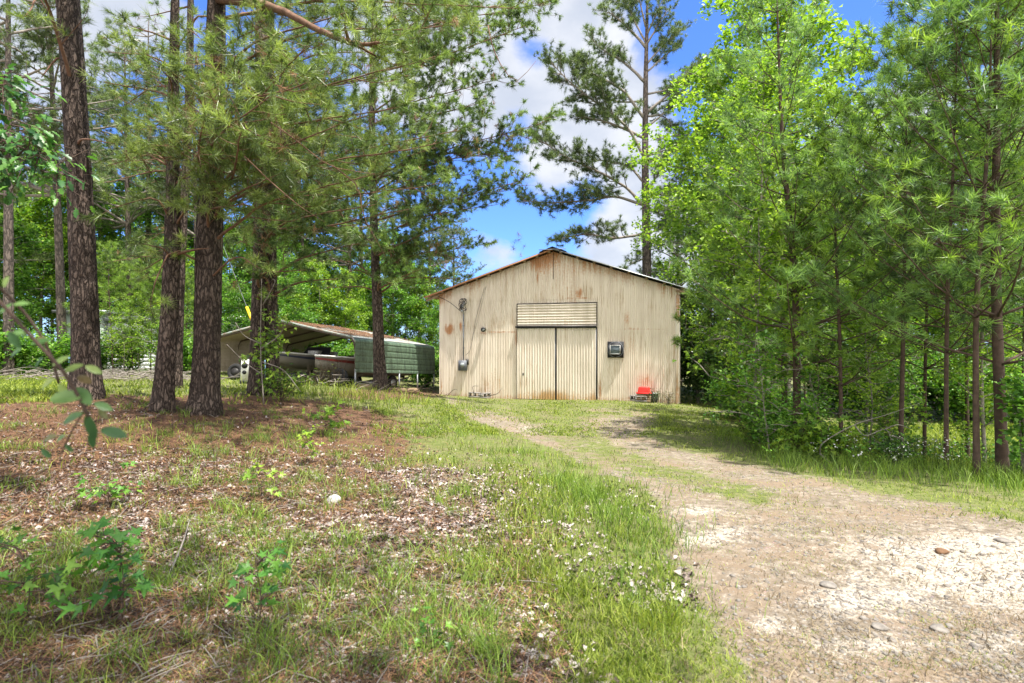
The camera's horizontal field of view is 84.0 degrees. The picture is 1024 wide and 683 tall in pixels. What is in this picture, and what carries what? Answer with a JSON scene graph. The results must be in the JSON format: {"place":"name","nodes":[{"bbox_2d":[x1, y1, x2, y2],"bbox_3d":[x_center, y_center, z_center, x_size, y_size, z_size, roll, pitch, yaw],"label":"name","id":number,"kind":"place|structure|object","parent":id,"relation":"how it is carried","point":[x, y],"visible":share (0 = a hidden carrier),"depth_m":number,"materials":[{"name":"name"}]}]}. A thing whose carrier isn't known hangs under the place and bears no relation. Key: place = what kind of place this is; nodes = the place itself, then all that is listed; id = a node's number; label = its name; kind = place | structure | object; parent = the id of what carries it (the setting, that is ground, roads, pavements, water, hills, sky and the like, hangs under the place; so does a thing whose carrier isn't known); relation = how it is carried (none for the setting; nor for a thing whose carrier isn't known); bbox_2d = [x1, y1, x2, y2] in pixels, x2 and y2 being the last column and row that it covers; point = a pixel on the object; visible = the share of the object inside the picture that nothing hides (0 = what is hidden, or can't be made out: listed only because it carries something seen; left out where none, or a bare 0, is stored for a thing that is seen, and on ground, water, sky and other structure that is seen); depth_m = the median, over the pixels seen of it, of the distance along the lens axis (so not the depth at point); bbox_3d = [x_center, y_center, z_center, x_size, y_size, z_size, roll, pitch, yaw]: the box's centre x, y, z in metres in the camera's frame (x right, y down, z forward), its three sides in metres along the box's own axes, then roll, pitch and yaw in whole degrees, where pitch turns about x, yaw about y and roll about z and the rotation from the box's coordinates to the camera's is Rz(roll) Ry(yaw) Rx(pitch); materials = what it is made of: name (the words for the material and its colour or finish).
{"place":"outdoors","nodes":[
{"label":"outdoors","id":0,"kind":"place"},
{"bbox_2d":[0,348,1023,682],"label":"ground","id":1,"kind":"structure","parent":0,"point":[660,438],"depth_m":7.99,"materials":[{"name":"green plant"}]},
{"bbox_2d":[0,319,56,375],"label":"shrub","id":2,"kind":"object","parent":1,"relation":"on","point":[22,356],"visible":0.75,"depth_m":21.85,"materials":[{"name":"green plant"}]},
{"bbox_2d":[0,190,63,299],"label":"broadleaf tree","id":3,"kind":"object","parent":1,"relation":"on","point":[50,265],"visible":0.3,"depth_m":28.65,"materials":[{"name":"green plant"}]},
{"bbox_2d":[0,222,69,337],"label":"broadleaf tree","id":4,"kind":"object","parent":1,"relation":"on","point":[30,308],"visible":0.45,"depth_m":28.00,"materials":[{"name":"green plant"}]},
{"bbox_2d":[19,326,70,372],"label":"shrub","id":5,"kind":"object","parent":1,"relation":"on","point":[60,351],"visible":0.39,"depth_m":23.90,"materials":[{"name":"green plant"}]},
{"bbox_2d":[0,63,99,217],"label":"oak tree","id":6,"kind":"object","parent":1,"relation":"on","point":[7,163],"visible":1,"depth_m":5.00,"materials":[{"name":"green plant"}]},
{"bbox_2d":[0,0,113,400],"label":"pine tree","id":7,"kind":"object","parent":1,"relation":"on","point":[85,348],"visible":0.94,"depth_m":10.34,"materials":[{"name":"brown plant"}]},
{"bbox_2d":[0,172,120,368],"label":"broadleaf tree","id":8,"kind":"object","parent":1,"relation":"on","point":[48,276],"visible":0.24,"depth_m":31.66,"materials":[{"name":"green plant"}]},
{"bbox_2d":[0,276,127,457],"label":"shrub branch","id":9,"kind":"object","parent":1,"relation":"on","point":[82,396],"visible":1,"depth_m":1.17,"materials":[{"name":"green plant"}]},
{"bbox_2d":[0,0,131,375],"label":"pine tree","id":10,"kind":"object","parent":1,"relation":"on","point":[8,45],"visible":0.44,"depth_m":21.51,"materials":[{"name":"green plant"}]},
{"bbox_2d":[0,138,162,329],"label":"broadleaf tree","id":11,"kind":"object","parent":1,"relation":"on","point":[118,186],"visible":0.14,"depth_m":33.04,"materials":[{"name":"green plant"}]},
{"bbox_2d":[0,0,164,370],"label":"pine tree","id":12,"kind":"object","parent":1,"relation":"on","point":[38,37],"visible":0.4,"depth_m":24.83,"materials":[{"name":"green plant"}]},
{"bbox_2d":[62,240,156,373],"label":"young pine","id":13,"kind":"object","parent":1,"relation":"on","point":[107,286],"visible":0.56,"depth_m":24.32,"materials":[{"name":"green plant"}]},
{"bbox_2d":[37,35,198,311],"bbox_3d":[-21.651,-7.682,32.734,9.256,19.426,8.935,0,0,-25],"label":"pine tree","id":14,"kind":"object","parent":1,"relation":"on","point":[127,222],"visible":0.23,"depth_m":31.75,"materials":[{"name":"green plant"}]},
{"bbox_2d":[46,10,198,313],"bbox_3d":[-22.067,-8.723,34.246,8.382,21.546,10.909,0,0,12],"label":"pine tree","id":15,"kind":"object","parent":1,"relation":"on","point":[108,20],"visible":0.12,"depth_m":33.74,"materials":[{"name":"green plant"}]},
{"bbox_2d":[99,260,158,372],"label":"young pine","id":16,"kind":"object","parent":1,"relation":"on","point":[127,291],"visible":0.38,"depth_m":25.23,"materials":[{"name":"green plant"}]},
{"bbox_2d":[1,367,291,382],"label":"brush pile","id":17,"kind":"object","parent":1,"relation":"on","point":[108,375],"visible":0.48,"depth_m":19.20,"materials":[{"name":"grey plant"}]},
{"bbox_2d":[52,310,243,371],"bbox_3d":[-17.850,-0.015,31.300,11.000,3.170,4.900,0,0,0],"label":"mobile home","id":18,"kind":"object","parent":1,"relation":"on","point":[105,320],"visible":0.09,"depth_m":29.52,"materials":[{"name":"white metal"}]},
{"bbox_2d":[74,0,229,413],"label":"pine tree","id":19,"kind":"object","parent":1,"relation":"on","point":[163,392],"visible":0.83,"depth_m":9.67,"materials":[{"name":"green plant"}]},
{"bbox_2d":[0,368,305,406],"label":"lawn","id":20,"kind":"structure","parent":1,"relation":"on","point":[18,388],"depth_m":13.37,"materials":[{"name":"green plant"}]},
{"bbox_2d":[122,237,193,346],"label":"young pine","id":21,"kind":"object","parent":1,"relation":"on","point":[145,292],"visible":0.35,"depth_m":24.40,"materials":[{"name":"green plant"}]},
{"bbox_2d":[91,0,254,387],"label":"pine tree","id":22,"kind":"object","parent":1,"relation":"on","point":[180,336],"visible":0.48,"depth_m":13.96,"materials":[{"name":"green plant"}]},
{"bbox_2d":[115,65,247,263],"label":"pine tree","id":23,"kind":"object","parent":1,"relation":"on","point":[156,208],"visible":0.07,"depth_m":32.04,"materials":[{"name":"green plant"}]},
{"bbox_2d":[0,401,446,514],"bbox_3d":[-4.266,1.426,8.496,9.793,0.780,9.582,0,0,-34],"label":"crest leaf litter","id":24,"kind":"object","parent":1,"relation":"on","point":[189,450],"visible":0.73,"depth_m":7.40,"materials":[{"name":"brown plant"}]},
{"bbox_2d":[221,277,251,333],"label":"broadleaf tree","id":25,"kind":"object","parent":1,"relation":"on","point":[230,304],"visible":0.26,"depth_m":26.89,"materials":[{"name":"green plant"}]},
{"bbox_2d":[0,400,539,682],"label":"bank weeds","id":26,"kind":"object","parent":1,"relation":"on","point":[266,546],"visible":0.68,"depth_m":3.68,"materials":[{"name":"green plant"}]},
{"bbox_2d":[222,185,325,320],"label":"broadleaf tree","id":27,"kind":"object","parent":1,"relation":"on","point":[244,278],"visible":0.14,"depth_m":31.26,"materials":[{"name":"green plant"}]},
{"bbox_2d":[226,238,324,352],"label":"broadleaf tree","id":28,"kind":"object","parent":1,"relation":"on","point":[281,300],"visible":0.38,"depth_m":26.63,"materials":[{"name":"green plant"}]},
{"bbox_2d":[0,404,560,682],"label":"fallen twigs","id":29,"kind":"object","parent":1,"relation":"on","point":[173,661],"visible":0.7,"depth_m":3.35,"materials":[{"name":"brown wood"}]},
{"bbox_2d":[0,397,579,682],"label":"pine straw","id":30,"kind":"object","parent":1,"relation":"on","point":[46,651],"visible":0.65,"depth_m":3.85,"materials":[{"name":"brown plant"}]},
{"bbox_2d":[0,526,88,616],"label":"sweetgum seedling","id":31,"kind":"object","parent":30,"relation":"on","point":[55,585],"visible":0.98,"depth_m":3.18,"materials":[{"name":"green plant"}]},
{"bbox_2d":[56,516,155,624],"bbox_3d":[-2.204,1.284,3.114,0.441,0.633,0.516,0,0,-32],"label":"sweetgum seedling","id":32,"kind":"object","parent":30,"relation":"on","point":[97,554],"visible":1,"depth_m":3.11,"materials":[{"name":"green plant"}]},
{"bbox_2d":[69,461,143,507],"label":"sweetgum seedling","id":33,"kind":"object","parent":30,"relation":"on","point":[108,490],"visible":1,"depth_m":5.00,"materials":[{"name":"green plant"}]},
{"bbox_2d":[224,539,292,633],"bbox_3d":[-1.372,1.341,3.038,0.332,0.510,0.315,0,0,-35],"label":"sweetgum seedling","id":34,"kind":"object","parent":30,"relation":"on","point":[278,570],"visible":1,"depth_m":3.03,"materials":[{"name":"green plant"}]},
{"bbox_2d":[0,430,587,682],"bbox_3d":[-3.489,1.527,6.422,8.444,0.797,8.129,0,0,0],"label":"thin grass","id":35,"kind":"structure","parent":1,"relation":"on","point":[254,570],"depth_m":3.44,"materials":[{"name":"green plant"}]},
{"bbox_2d":[279,347,353,369],"bbox_3d":[-8.299,0.790,24.360,1.870,1.113,4.752,0,-3,24],"label":"motor boat","id":36,"kind":"object","parent":1,"relation":"on","point":[305,359],"visible":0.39,"depth_m":22.95,"materials":[{"name":"white paint"}]},
{"bbox_2d":[282,256,361,347],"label":"broadleaf tree","id":37,"kind":"object","parent":1,"relation":"on","point":[328,299],"visible":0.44,"depth_m":29.69,"materials":[{"name":"green plant"}]},
{"bbox_2d":[109,0,542,416],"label":"pine tree","id":38,"kind":"object","parent":1,"relation":"on","point":[240,136],"visible":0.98,"depth_m":8.85,"materials":[{"name":"green plant"}]},
{"bbox_2d":[221,320,434,390],"bbox_3d":[-7.789,0.676,23.896,7.306,3.072,5.380,0,0,24],"label":"carport","id":39,"kind":"object","parent":1,"relation":"on","point":[404,356],"visible":0.52,"depth_m":23.49,"materials":[{"name":"metal"}]},
{"bbox_2d":[192,0,477,395],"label":"pine tree","id":40,"kind":"object","parent":1,"relation":"on","point":[260,239],"visible":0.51,"depth_m":12.51,"materials":[{"name":"green plant"}]},
{"bbox_2d":[239,279,311,401],"bbox_3d":[-5.100,-0.045,12.121,1.442,2.669,1.013,0,0,0],"label":"vine","id":41,"kind":"object","parent":40,"relation":"attached to","point":[272,348],"visible":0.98,"depth_m":12.10,"materials":[{"name":"green plant"}]},
{"bbox_2d":[305,268,371,352],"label":"broadleaf tree","id":42,"kind":"object","parent":1,"relation":"on","point":[349,310],"visible":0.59,"depth_m":29.71,"materials":[{"name":"green plant"}]},
{"bbox_2d":[281,132,401,353],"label":"pine tree","id":43,"kind":"object","parent":1,"relation":"on","point":[349,264],"visible":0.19,"depth_m":32.27,"materials":[{"name":"green plant"}]},
{"bbox_2d":[221,374,465,411],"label":"grass","id":44,"kind":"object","parent":1,"relation":"on","point":[334,391],"visible":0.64,"depth_m":14.68,"materials":[{"name":"green plant"}]},
{"bbox_2d":[0,403,699,682],"bbox_3d":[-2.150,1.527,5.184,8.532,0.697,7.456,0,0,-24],"label":"leaf litter","id":45,"kind":"object","parent":1,"relation":"on","point":[322,526],"visible":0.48,"depth_m":4.19,"materials":[{"name":"brown plant"}]},
{"bbox_2d":[314,354,412,377],"bbox_3d":[-5.829,0.976,22.519,1.970,0.940,5.551,0,-3,24],"label":"motor boat","id":46,"kind":"object","parent":1,"relation":"on","point":[349,363],"visible":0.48,"depth_m":20.60,"materials":[{"name":"white paint"}]},
{"bbox_2d":[339,225,439,338],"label":"broadleaf tree","id":47,"kind":"object","parent":1,"relation":"on","point":[393,326],"visible":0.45,"depth_m":32.63,"materials":[{"name":"green plant"}]},
{"bbox_2d":[388,266,438,346],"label":"broadleaf tree","id":48,"kind":"object","parent":1,"relation":"on","point":[417,315],"visible":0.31,"depth_m":34.77,"materials":[{"name":"green plant"}]},
{"bbox_2d":[280,0,567,390],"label":"pine tree","id":49,"kind":"object","parent":1,"relation":"on","point":[405,253],"visible":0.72,"depth_m":17.26,"materials":[{"name":"green plant"}]},
{"bbox_2d":[394,195,473,341],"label":"pine tree","id":50,"kind":"object","parent":1,"relation":"on","point":[446,232],"visible":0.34,"depth_m":36.44,"materials":[{"name":"green plant"}]},
{"bbox_2d":[424,246,690,403],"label":"barn","id":51,"kind":"structure","parent":1,"relation":"on","point":[552,323],"depth_m":21.88,"materials":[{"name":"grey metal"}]},
{"bbox_2d":[517,328,555,399],"bbox_3d":[0.941,0.859,22.109,1.516,2.761,0.091,0,0,16],"label":"door","id":52,"kind":"structure","parent":51,"relation":"in","point":[536,347],"depth_m":22.09,"materials":[{"name":"grey metal"}]},
{"bbox_2d":[557,328,595,399],"bbox_3d":[2.453,0.865,21.678,1.509,2.750,0.042,0,0,16],"label":"door","id":53,"kind":"structure","parent":51,"relation":"in","point":[576,347],"depth_m":21.67,"materials":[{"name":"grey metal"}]},
{"bbox_2d":[415,418,767,650],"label":"long grass","id":54,"kind":"structure","parent":1,"relation":"on","point":[596,497],"depth_m":5.01,"materials":[{"name":"green plant"}]},
{"bbox_2d":[370,391,827,436],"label":"grass","id":55,"kind":"structure","parent":1,"relation":"on","point":[543,409],"depth_m":14.84,"materials":[{"name":"green plant"}]},
{"bbox_2d":[513,0,716,276],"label":"pine tree","id":56,"kind":"object","parent":1,"relation":"on","point":[584,72],"visible":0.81,"depth_m":35.63,"materials":[{"name":"green plant"}]},
{"bbox_2d":[626,41,766,323],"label":"broadleaf tree","id":57,"kind":"object","parent":1,"relation":"on","point":[644,194],"visible":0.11,"depth_m":31.29,"materials":[{"name":"green plant"}]},
{"bbox_2d":[680,309,743,402],"bbox_3d":[8.140,0.787,24.180,4.694,4.564,5.020,0,0,0],"label":"shrub","id":58,"kind":"object","parent":1,"relation":"on","point":[696,389],"visible":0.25,"depth_m":23.58,"materials":[{"name":"green plant"}]},
{"bbox_2d":[680,336,774,408],"bbox_3d":[7.874,1.141,21.082,3.349,3.030,3.209,0,0,0],"label":"shrub","id":59,"kind":"object","parent":1,"relation":"on","point":[710,360],"visible":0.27,"depth_m":20.90,"materials":[{"name":"green plant"}]},
{"bbox_2d":[701,361,777,419],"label":"shrub","id":60,"kind":"object","parent":1,"relation":"on","point":[712,388],"visible":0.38,"depth_m":16.91,"materials":[{"name":"green plant"}]},
{"bbox_2d":[666,97,815,378],"bbox_3d":[8.529,-2.950,20.814,5.154,11.886,4.847,0,0,4],"label":"broadleaf tree","id":61,"kind":"object","parent":1,"relation":"on","point":[704,282],"visible":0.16,"depth_m":21.14,"materials":[{"name":"green plant"}]},
{"bbox_2d":[621,0,868,372],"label":"broadleaf tree","id":62,"kind":"object","parent":1,"relation":"on","point":[699,71],"visible":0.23,"depth_m":24.78,"materials":[{"name":"green plant"}]},
{"bbox_2d":[669,181,822,428],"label":"young pine","id":63,"kind":"object","parent":1,"relation":"on","point":[692,297],"visible":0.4,"depth_m":14.60,"materials":[{"name":"green plant"}]},
{"bbox_2d":[696,321,812,452],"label":"sweetgum sapling","id":64,"kind":"object","parent":1,"relation":"on","point":[764,430],"visible":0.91,"depth_m":10.67,"materials":[{"name":"green plant"}]},
{"bbox_2d":[672,196,837,444],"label":"sweetgum sapling","id":65,"kind":"object","parent":1,"relation":"on","point":[759,294],"visible":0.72,"depth_m":11.44,"materials":[{"name":"green plant"}]},
{"bbox_2d":[657,35,868,409],"bbox_3d":[6.052,-2.336,13.316,4.004,9.819,4.257,0,0,-20],"label":"broadleaf tree","id":66,"kind":"object","parent":1,"relation":"on","point":[761,97],"visible":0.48,"depth_m":13.38,"materials":[{"name":"green plant"}]},
{"bbox_2d":[732,391,807,448],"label":"shrub","id":67,"kind":"object","parent":1,"relation":"on","point":[760,416],"visible":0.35,"depth_m":11.36,"materials":[{"name":"green plant"}]},
{"bbox_2d":[681,18,899,409],"bbox_3d":[7.415,-3.090,15.397,5.499,11.371,5.315,0,0,25],"label":"young pine","id":68,"kind":"object","parent":1,"relation":"on","point":[733,132],"visible":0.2,"depth_m":15.68,"materials":[{"name":"green plant"}]},
{"bbox_2d":[659,0,941,396],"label":"broadleaf tree","id":69,"kind":"object","parent":1,"relation":"on","point":[828,29],"visible":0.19,"depth_m":21.72,"materials":[{"name":"green plant"}]},
{"bbox_2d":[662,0,951,440],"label":"broadleaf tree","id":70,"kind":"object","parent":1,"relation":"on","point":[746,127],"visible":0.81,"depth_m":10.92,"materials":[{"name":"green plant"}]},
{"bbox_2d":[761,94,835,358],"bbox_3d":[5.545,-2.219,10.844,1.660,5.145,1.275,0,0,0],"label":"vine","id":71,"kind":"object","parent":70,"relation":"attached to","point":[786,106],"visible":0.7,"depth_m":10.86,"materials":[{"name":"green plant"}]},
{"bbox_2d":[770,401,844,457],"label":"bush","id":72,"kind":"object","parent":1,"relation":"on","point":[804,440],"visible":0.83,"depth_m":10.10,"materials":[{"name":"green plant"}]},
{"bbox_2d":[731,179,905,423],"bbox_3d":[7.310,-0.792,13.595,4.006,6.735,3.553,0,0,26],"label":"young pine","id":73,"kind":"object","parent":1,"relation":"on","point":[819,347],"visible":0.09,"depth_m":13.27,"materials":[{"name":"green plant"}]},
{"bbox_2d":[779,360,865,440],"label":"sweetgum sapling","id":74,"kind":"object","parent":1,"relation":"on","point":[813,398],"visible":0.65,"depth_m":10.83,"materials":[{"name":"green plant"}]},
{"bbox_2d":[808,413,870,461],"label":"bush","id":75,"kind":"object","parent":1,"relation":"on","point":[841,441],"visible":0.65,"depth_m":9.77,"materials":[{"name":"green plant"}]},
{"bbox_2d":[784,101,943,436],"bbox_3d":[9.064,-1.709,14.791,4.033,9.302,3.793,0,0,-45],"label":"broadleaf tree","id":76,"kind":"object","parent":1,"relation":"on","point":[887,356],"visible":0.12,"depth_m":14.46,"materials":[{"name":"green plant"}]},
{"bbox_2d":[736,83,1002,454],"bbox_3d":[6.307,-1.390,10.749,3.908,7.409,4.407,0,0,-34],"label":"young pine","id":77,"kind":"object","parent":1,"relation":"on","point":[815,246],"visible":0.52,"depth_m":10.60,"materials":[{"name":"green plant"}]},
{"bbox_2d":[820,287,928,450],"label":"sweetgum sapling","id":78,"kind":"object","parent":1,"relation":"on","point":[868,370],"visible":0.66,"depth_m":11.12,"materials":[{"name":"green plant"}]},
{"bbox_2d":[838,350,941,444],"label":"sweetgum sapling","id":79,"kind":"object","parent":1,"relation":"on","point":[894,375],"visible":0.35,"depth_m":12.45,"materials":[{"name":"green plant"}]},
{"bbox_2d":[761,431,1020,475],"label":"flowering weeds","id":80,"kind":"object","parent":1,"relation":"on","point":[939,447],"visible":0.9,"depth_m":8.88,"materials":[{"name":"green plant"}]},
{"bbox_2d":[857,426,932,464],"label":"shrub","id":81,"kind":"object","parent":1,"relation":"on","point":[889,445],"visible":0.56,"depth_m":9.71,"materials":[{"name":"green plant"}]},
{"bbox_2d":[861,380,934,455],"bbox_3d":[7.457,1.538,11.004,1.175,1.603,1.109,0,0,39],"label":"bush","id":82,"kind":"object","parent":1,"relation":"on","point":[913,420],"visible":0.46,"depth_m":10.94,"materials":[{"name":"green plant"}]},
{"bbox_2d":[778,0,1023,463],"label":"young pine","id":83,"kind":"object","parent":1,"relation":"on","point":[874,65],"visible":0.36,"depth_m":10.07,"materials":[{"name":"green plant"}]},
{"bbox_2d":[794,0,1023,470],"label":"young pine","id":84,"kind":"object","parent":1,"relation":"on","point":[893,75],"visible":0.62,"depth_m":8.40,"materials":[{"name":"green plant"}]},
{"bbox_2d":[797,0,1023,477],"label":"young pine","id":85,"kind":"object","parent":1,"relation":"on","point":[998,362],"visible":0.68,"depth_m":8.05,"materials":[{"name":"green plant"}]},
{"bbox_2d":[806,0,1023,457],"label":"young pine","id":86,"kind":"object","parent":1,"relation":"on","point":[925,368],"visible":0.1,"depth_m":11.46,"materials":[{"name":"green plant"}]},
{"bbox_2d":[816,0,1023,477],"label":"young pine","id":87,"kind":"object","parent":1,"relation":"on","point":[927,40],"visible":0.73,"depth_m":8.01,"materials":[{"name":"green plant"}]},
{"bbox_2d":[854,0,1023,473],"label":"young pine","id":88,"kind":"object","parent":1,"relation":"on","point":[969,131],"visible":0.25,"depth_m":9.08,"materials":[{"name":"green plant"}]},
{"bbox_2d":[868,86,1023,456],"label":"young pine","id":89,"kind":"object","parent":1,"relation":"on","point":[967,416],"visible":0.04,"depth_m":12.20,"materials":[{"name":"green plant"}]},
{"bbox_2d":[897,82,1023,461],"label":"broadleaf tree","id":90,"kind":"object","parent":1,"relation":"on","point":[982,396],"visible":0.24,"depth_m":10.94,"materials":[{"name":"green plant"}]},
{"bbox_2d":[919,339,1020,423],"bbox_3d":[19.167,1.664,24.012,4.128,3.834,3.689,0,0,7],"label":"shrub","id":91,"kind":"object","parent":1,"relation":"on","point":[955,404],"visible":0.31,"depth_m":24.16,"materials":[{"name":"green plant"}]},
{"bbox_2d":[988,357,1023,474],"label":"shrub","id":92,"kind":"object","parent":1,"relation":"on","point":[1016,395],"visible":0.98,"depth_m":7.66,"materials":[{"name":"green plant"}]},
{"bbox_2d":[0,397,1023,682],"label":"dead grass","id":93,"kind":"structure","parent":0,"point":[526,591],"depth_m":3.31,"materials":[{"name":"plant"}]},
{"bbox_2d":[0,0,1023,350],"label":"sky","id":94,"kind":"structure","parent":0,"point":[502,224],"materials":[{"name":"blue"}]},
{"bbox_2d":[445,397,1023,682],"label":"driveway","id":95,"kind":"structure","parent":0,"point":[707,500],"depth_m":4.42,"materials":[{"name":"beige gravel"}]},
{"bbox_2d":[477,408,1023,682],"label":"drive debris","id":96,"kind":"object","parent":95,"relation":"on","point":[990,673],"visible":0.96,"depth_m":3.08,"materials":[{"name":"brown gravel"}]},
{"bbox_2d":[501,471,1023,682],"bbox_3d":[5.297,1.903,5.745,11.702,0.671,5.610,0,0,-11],"label":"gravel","id":97,"kind":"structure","parent":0,"point":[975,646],"depth_m":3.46,"materials":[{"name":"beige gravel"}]},
{"bbox_2d":[713,416,1023,504],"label":"verge grass","id":98,"kind":"structure","parent":0,"point":[884,469],"depth_m":8.13,"materials":[{"name":"green plant"}]},
{"bbox_2d":[754,420,1019,468],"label":"field grass","id":99,"kind":"structure","parent":0,"point":[931,434],"depth_m":15.87,"materials":[{"name":"green plant"}]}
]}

